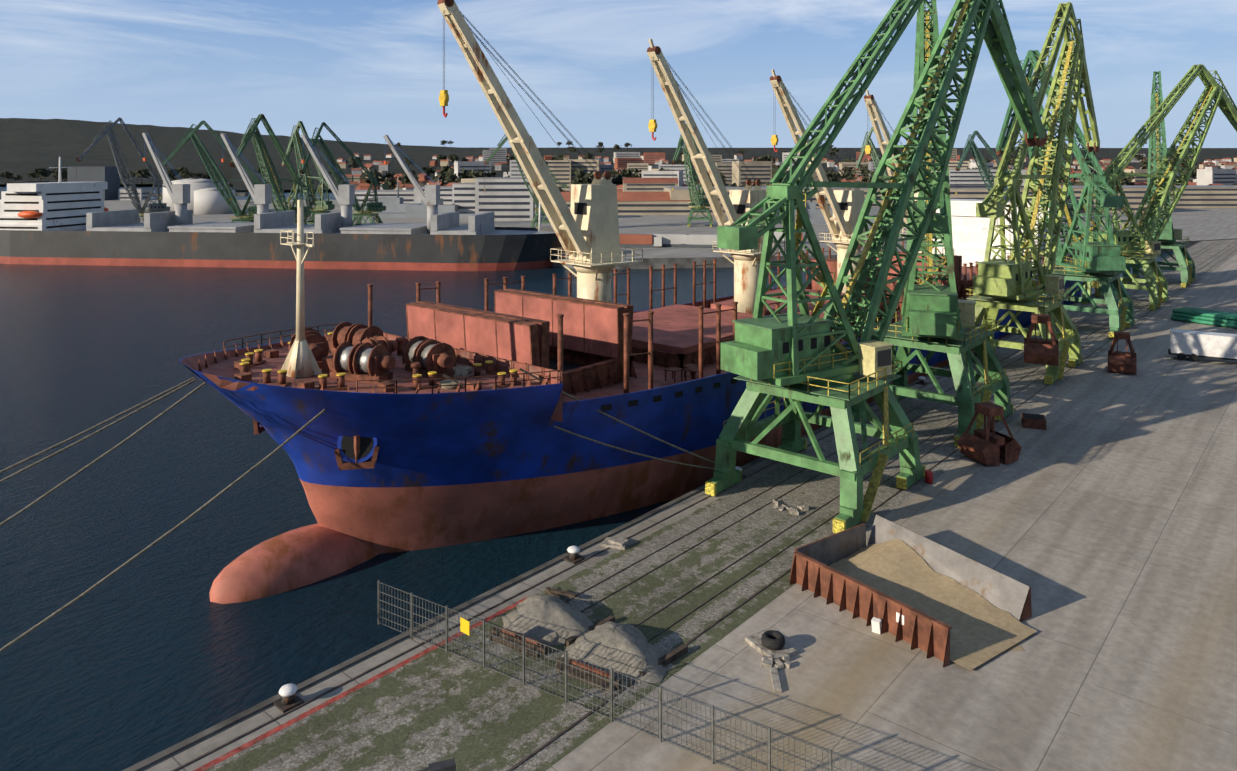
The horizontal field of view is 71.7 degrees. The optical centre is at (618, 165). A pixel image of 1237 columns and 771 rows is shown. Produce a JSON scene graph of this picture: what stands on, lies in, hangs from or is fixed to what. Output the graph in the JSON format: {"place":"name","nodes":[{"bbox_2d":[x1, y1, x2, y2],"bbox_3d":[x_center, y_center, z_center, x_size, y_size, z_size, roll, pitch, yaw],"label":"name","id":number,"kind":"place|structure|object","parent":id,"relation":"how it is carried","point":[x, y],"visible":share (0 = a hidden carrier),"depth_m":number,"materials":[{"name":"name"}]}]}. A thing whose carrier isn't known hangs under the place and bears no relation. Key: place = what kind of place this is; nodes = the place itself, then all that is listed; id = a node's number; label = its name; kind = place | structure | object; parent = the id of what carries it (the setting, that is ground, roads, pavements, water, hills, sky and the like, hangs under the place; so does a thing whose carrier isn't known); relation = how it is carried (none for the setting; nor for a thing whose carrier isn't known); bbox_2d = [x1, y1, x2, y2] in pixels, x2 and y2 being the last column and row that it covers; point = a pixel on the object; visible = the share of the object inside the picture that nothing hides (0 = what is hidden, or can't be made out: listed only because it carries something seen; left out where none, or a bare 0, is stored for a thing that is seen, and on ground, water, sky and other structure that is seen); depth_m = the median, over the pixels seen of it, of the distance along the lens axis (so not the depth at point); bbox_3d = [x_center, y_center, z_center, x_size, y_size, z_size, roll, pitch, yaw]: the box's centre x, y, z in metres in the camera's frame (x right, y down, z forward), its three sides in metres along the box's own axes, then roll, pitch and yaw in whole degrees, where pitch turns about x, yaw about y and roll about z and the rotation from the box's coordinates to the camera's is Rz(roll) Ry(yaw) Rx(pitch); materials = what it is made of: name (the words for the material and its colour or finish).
{"place":"outdoors","nodes":[
{"label":"outdoors","id":0,"kind":"place"},
{"bbox_2d":[0,180,232,183],"bbox_3d":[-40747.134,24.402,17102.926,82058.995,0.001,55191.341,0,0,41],"label":"shore ground","id":1,"kind":"structure","parent":0,"point":[135,181],"depth_m":1325.49,"materials":[{"name":"grey concrete"}]},
{"bbox_2d":[0,118,457,179],"bbox_3d":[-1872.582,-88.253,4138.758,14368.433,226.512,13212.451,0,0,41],"label":"hills","id":2,"kind":"structure","parent":0,"point":[27,145],"depth_m":2475.09,"materials":[{"name":"green plant"}]},
{"bbox_2d":[418,758,455,770],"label":"street lamp","id":3,"kind":"object","parent":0,"point":[447,765],"visible":1,"depth_m":23.01,"materials":[{"name":"metal"}]},
{"bbox_2d":[0,184,1173,770],"bbox_3d":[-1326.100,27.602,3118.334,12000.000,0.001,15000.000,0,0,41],"label":"water","id":4,"kind":"structure","parent":0,"point":[152,650],"depth_m":66.78,"materials":[{"name":"blue liquid"}]},
{"bbox_2d":[0,192,247,196],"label":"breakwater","id":5,"kind":"object","parent":4,"relation":"in","point":[239,194],"visible":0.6,"depth_m":793.21,"materials":[{"name":"grey concrete"}]},
{"bbox_2d":[0,132,563,270],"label":"bulk carrier","id":6,"kind":"object","parent":4,"relation":"on","point":[59,222],"visible":0.96,"depth_m":236.44,"materials":[{"name":"grey metal"}]},
{"bbox_2d":[179,0,1081,603],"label":"bulk carrier ship","id":7,"kind":"object","parent":4,"relation":"on","point":[401,444],"visible":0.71,"depth_m":64.80,"materials":[{"name":"blue metal"}]},
{"bbox_2d":[122,241,1201,770],"bbox_3d":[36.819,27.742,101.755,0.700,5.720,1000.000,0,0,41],"label":"quay edge","id":8,"kind":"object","parent":4,"relation":"in","point":[194,739],"depth_m":45.05,"materials":[{"name":"concrete"}]},
{"bbox_2d":[141,241,1208,770],"bbox_3d":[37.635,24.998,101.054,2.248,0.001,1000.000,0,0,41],"label":"apron","id":9,"kind":"object","parent":8,"relation":"on","point":[251,721],"depth_m":46.43,"materials":[{"name":"concrete"}]},
{"bbox_2d":[273,683,303,712],"bbox_3d":[-15.358,24.598,39.793,1.000,0.809,1.000,0,0,41],"label":"quay bollard","id":10,"kind":"object","parent":9,"relation":"on","point":[289,699],"visible":1,"depth_m":39.58,"materials":[{"name":"metal"}]},
{"bbox_2d":[193,597,526,770],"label":"red painted line","id":11,"kind":"object","parent":9,"relation":"on","point":[305,714],"visible":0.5,"depth_m":40.15,"materials":[{"name":"paint"}]},
{"bbox_2d":[563,546,584,563],"bbox_3d":[-2.846,24.598,54.357,1.000,0.809,1.000,0,0,41],"label":"quay bollard","id":12,"kind":"object","parent":9,"relation":"on","point":[573,557],"visible":0.98,"depth_m":54.12,"materials":[{"name":"metal"}]},
{"bbox_2d":[601,536,628,549],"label":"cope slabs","id":13,"kind":"object","parent":9,"relation":"on","point":[617,542],"depth_m":56.13,"materials":[{"name":"beige concrete"}]},
{"bbox_2d":[735,466,745,477],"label":"quay bollard","id":14,"kind":"object","parent":9,"relation":"on","point":[739,468],"visible":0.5,"depth_m":68.65,"materials":[{"name":"metal"}]},
{"bbox_2d":[0,368,714,652],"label":"mooring lines","id":15,"kind":"object","parent":14,"relation":"attached to","point":[189,381],"visible":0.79,"depth_m":48.10,"materials":[{"name":"fabric"}]},
{"bbox_2d":[916,376,927,384],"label":"quay bollard","id":16,"kind":"object","parent":9,"relation":"on","point":[922,379],"visible":1,"depth_m":97.95,"materials":[{"name":"metal"}]},
{"bbox_2d":[0,0,1236,147],"label":"sky","id":17,"kind":"structure","parent":0,"point":[368,70],"materials":[{"name":"blue"}]},
{"bbox_2d":[104,200,1236,268],"bbox_3d":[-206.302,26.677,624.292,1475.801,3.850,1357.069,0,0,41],"label":"quay ground","id":18,"kind":"structure","parent":0,"point":[1196,225],"depth_m":343.02,"materials":[{"name":"concrete"}]},
{"bbox_2d":[76,117,169,222],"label":"portal crane","id":19,"kind":"object","parent":18,"relation":"on","point":[157,207],"visible":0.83,"depth_m":299.90,"materials":[{"name":"green metal"}]},
{"bbox_2d":[159,120,272,221],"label":"portal crane","id":20,"kind":"object","parent":18,"relation":"on","point":[242,214],"visible":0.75,"depth_m":279.68,"materials":[{"name":"green metal"}]},
{"bbox_2d":[229,114,310,224],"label":"portal crane","id":21,"kind":"object","parent":18,"relation":"on","point":[253,130],"visible":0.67,"depth_m":271.12,"materials":[{"name":"green metal"}]},
{"bbox_2d":[282,121,334,224],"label":"portal crane","id":22,"kind":"object","parent":18,"relation":"on","point":[321,206],"visible":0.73,"depth_m":329.83,"materials":[{"name":"green metal"}]},
{"bbox_2d":[300,122,387,224],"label":"portal crane","id":23,"kind":"object","parent":18,"relation":"on","point":[375,206],"visible":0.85,"depth_m":309.23,"materials":[{"name":"green metal"}]},
{"bbox_2d":[484,134,566,227],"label":"portal crane","id":24,"kind":"object","parent":18,"relation":"on","point":[486,162],"visible":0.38,"depth_m":329.40,"materials":[{"name":"green"}]},
{"bbox_2d":[67,166,1236,247],"bbox_3d":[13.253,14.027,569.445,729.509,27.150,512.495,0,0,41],"label":"warehouses","id":25,"kind":"structure","parent":18,"relation":"on","point":[506,198],"depth_m":434.03,"materials":[{"name":"concrete"}]},
{"bbox_2d":[672,124,712,226],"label":"portal crane","id":26,"kind":"object","parent":18,"relation":"on","point":[701,205],"visible":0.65,"depth_m":347.32,"materials":[{"name":"green metal"}]},
{"bbox_2d":[855,127,904,204],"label":"portal crane","id":27,"kind":"object","parent":18,"relation":"on","point":[875,153],"visible":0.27,"depth_m":369.90,"materials":[{"name":"metal"}]},
{"bbox_2d":[955,131,1008,196],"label":"portal crane","id":28,"kind":"object","parent":18,"relation":"on","point":[972,146],"visible":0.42,"depth_m":373.55,"materials":[{"name":"green metal"}]},
{"bbox_2d":[204,239,1236,770],"bbox_3d":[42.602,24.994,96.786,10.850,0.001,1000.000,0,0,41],"label":"cobble paving","id":29,"kind":"structure","parent":0,"point":[434,705],"depth_m":47.35,"materials":[{"name":"grey stone"}]},
{"bbox_2d":[490,595,614,657],"bbox_3d":[-3.889,24.378,46.421,5.832,1.309,5.320,0,0,33],"label":"covered pile","id":30,"kind":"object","parent":29,"relation":"on","point":[548,620],"depth_m":45.46,"materials":[{"name":"grey fabric"}]},
{"bbox_2d":[546,586,576,600],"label":"wooden planks","id":31,"kind":"object","parent":29,"relation":"on","point":[550,591],"visible":0.79,"depth_m":49.52,"materials":[{"name":"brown wood"}]},
{"bbox_2d":[555,621,687,691],"bbox_3d":[0.068,24.378,43.533,5.682,1.307,5.443,0,0,33],"label":"covered pile","id":32,"kind":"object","parent":29,"relation":"on","point":[628,650],"depth_m":42.66,"materials":[{"name":"grey fabric"}]},
{"bbox_2d":[172,240,1235,770],"bbox_3d":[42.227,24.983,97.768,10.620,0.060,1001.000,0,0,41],"label":"rails","id":33,"kind":"object","parent":29,"relation":"on","point":[674,558],"visible":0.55,"depth_m":51.99,"materials":[{"name":"metal"}]},
{"bbox_2d":[705,0,1058,532],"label":"portal crane","id":34,"kind":"object","parent":33,"relation":"on","point":[793,358],"visible":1,"depth_m":66.62,"materials":[{"name":"green metal"}]},
{"bbox_2d":[851,0,1013,446],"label":"portal crane","id":35,"kind":"object","parent":33,"relation":"on","point":[937,317],"visible":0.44,"depth_m":81.37,"materials":[{"name":"green metal"}]},
{"bbox_2d":[962,2,1099,384],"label":"portal crane","id":36,"kind":"object","parent":33,"relation":"on","point":[1003,282],"visible":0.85,"depth_m":107.96,"materials":[{"name":"green"}]},
{"bbox_2d":[996,50,1134,338],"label":"portal crane","id":37,"kind":"object","parent":33,"relation":"on","point":[1104,263],"visible":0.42,"depth_m":129.84,"materials":[{"name":"green metal"}]},
{"bbox_2d":[1081,64,1236,309],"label":"portal crane","id":38,"kind":"object","parent":33,"relation":"on","point":[1157,288],"visible":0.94,"depth_m":158.31,"materials":[{"name":"green metal"}]},
{"bbox_2d":[1122,71,1195,287],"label":"portal crane","id":39,"kind":"object","parent":33,"relation":"on","point":[1170,235],"visible":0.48,"depth_m":183.49,"materials":[{"name":"green metal"}]},
{"bbox_2d":[773,499,808,514],"bbox_3d":[12.370,24.902,62.472,2.812,0.517,1.871,0,0,41],"label":"concrete debris","id":40,"kind":"object","parent":29,"relation":"on","point":[780,505],"visible":0.92,"depth_m":62.15,"materials":[{"name":"beige concrete"}]},
{"bbox_2d":[232,147,1236,189],"bbox_3d":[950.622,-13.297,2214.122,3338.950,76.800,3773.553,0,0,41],"label":"town buildings","id":41,"kind":"structure","parent":0,"point":[421,157],"depth_m":1872.10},
{"bbox_2d":[546,253,1236,770],"bbox_3d":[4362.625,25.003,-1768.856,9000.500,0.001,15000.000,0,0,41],"label":"ground","id":42,"kind":"structure","parent":0,"point":[1070,515],"depth_m":47.16,"materials":[{"name":"concrete"}]},
{"bbox_2d":[378,580,878,770],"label":"security fence","id":43,"kind":"object","parent":42,"relation":"on","point":[465,626],"visible":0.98,"depth_m":38.69,"materials":[{"name":"grey metal"}]},
{"bbox_2d":[745,629,796,692],"bbox_3d":[8.074,24.672,43.206,2.240,0.873,5.026,0,0,-10],"label":"tyre on slab","id":44,"kind":"object","parent":42,"relation":"on","point":[772,647],"visible":1,"depth_m":43.64,"materials":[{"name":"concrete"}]},
{"bbox_2d":[789,515,1036,670],"bbox_3d":[16.584,23.864,48.936,8.593,2.323,11.950,0,0,-35],"label":"storage bin","id":45,"kind":"object","parent":42,"relation":"on","point":[946,605],"visible":1,"depth_m":48.75,"materials":[{"name":"metal"}]},
{"bbox_2d":[925,470,932,483],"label":"red drum","id":46,"kind":"object","parent":42,"relation":"on","point":[928,476],"visible":0.91,"depth_m":67.30,"materials":[{"name":"red metal"}]},
{"bbox_2d":[998,643,1024,654],"bbox_3d":[19.735,24.988,45.169,2.201,0.006,2.669,0,0,-13],"label":"sand spill","id":47,"kind":"object","parent":42,"relation":"on","point":[1017,647],"visible":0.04,"depth_m":44.29,"materials":[{"name":"beige sand"}]},
{"bbox_2d":[957,331,1136,465],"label":"crane grab buckets","id":48,"kind":"object","parent":42,"relation":"on","point":[989,445],"visible":1,"depth_m":72.95,"materials":[{"name":"metal"}]},
{"bbox_2d":[1168,329,1236,361],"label":"trailer","id":49,"kind":"object","parent":42,"relation":"on","point":[1193,345],"visible":1,"depth_m":108.89,"materials":[{"name":"metal"}]},
{"bbox_2d":[1171,307,1236,327],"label":"pipe stack","id":50,"kind":"object","parent":42,"relation":"on","point":[1209,317],"visible":1,"depth_m":135.03,"materials":[{"name":"green metal"}]},
{"bbox_2d":[1053,401,1236,770],"bbox_3d":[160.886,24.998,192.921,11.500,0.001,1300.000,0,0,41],"label":"service road","id":51,"kind":"structure","parent":0,"point":[1163,696],"depth_m":43.07,"materials":[{"name":"concrete"}]},
{"label":"town ground","id":52,"kind":"structure","parent":0,"visible":0},
{"bbox_2d":[0,140,1236,196],"bbox_3d":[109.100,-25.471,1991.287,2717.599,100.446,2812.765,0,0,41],"label":"trees","id":53,"kind":"object","parent":52,"relation":"on","point":[446,174],"visible":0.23,"depth_m":955.97,"materials":[{"name":"green plant"}]},
{"bbox_2d":[337,148,1236,191],"bbox_3d":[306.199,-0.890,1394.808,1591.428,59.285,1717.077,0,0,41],"label":"town buildings","id":54,"kind":"structure","parent":52,"relation":"on","point":[1209,172],"depth_m":790.41,"materials":[{"name":"tile"}]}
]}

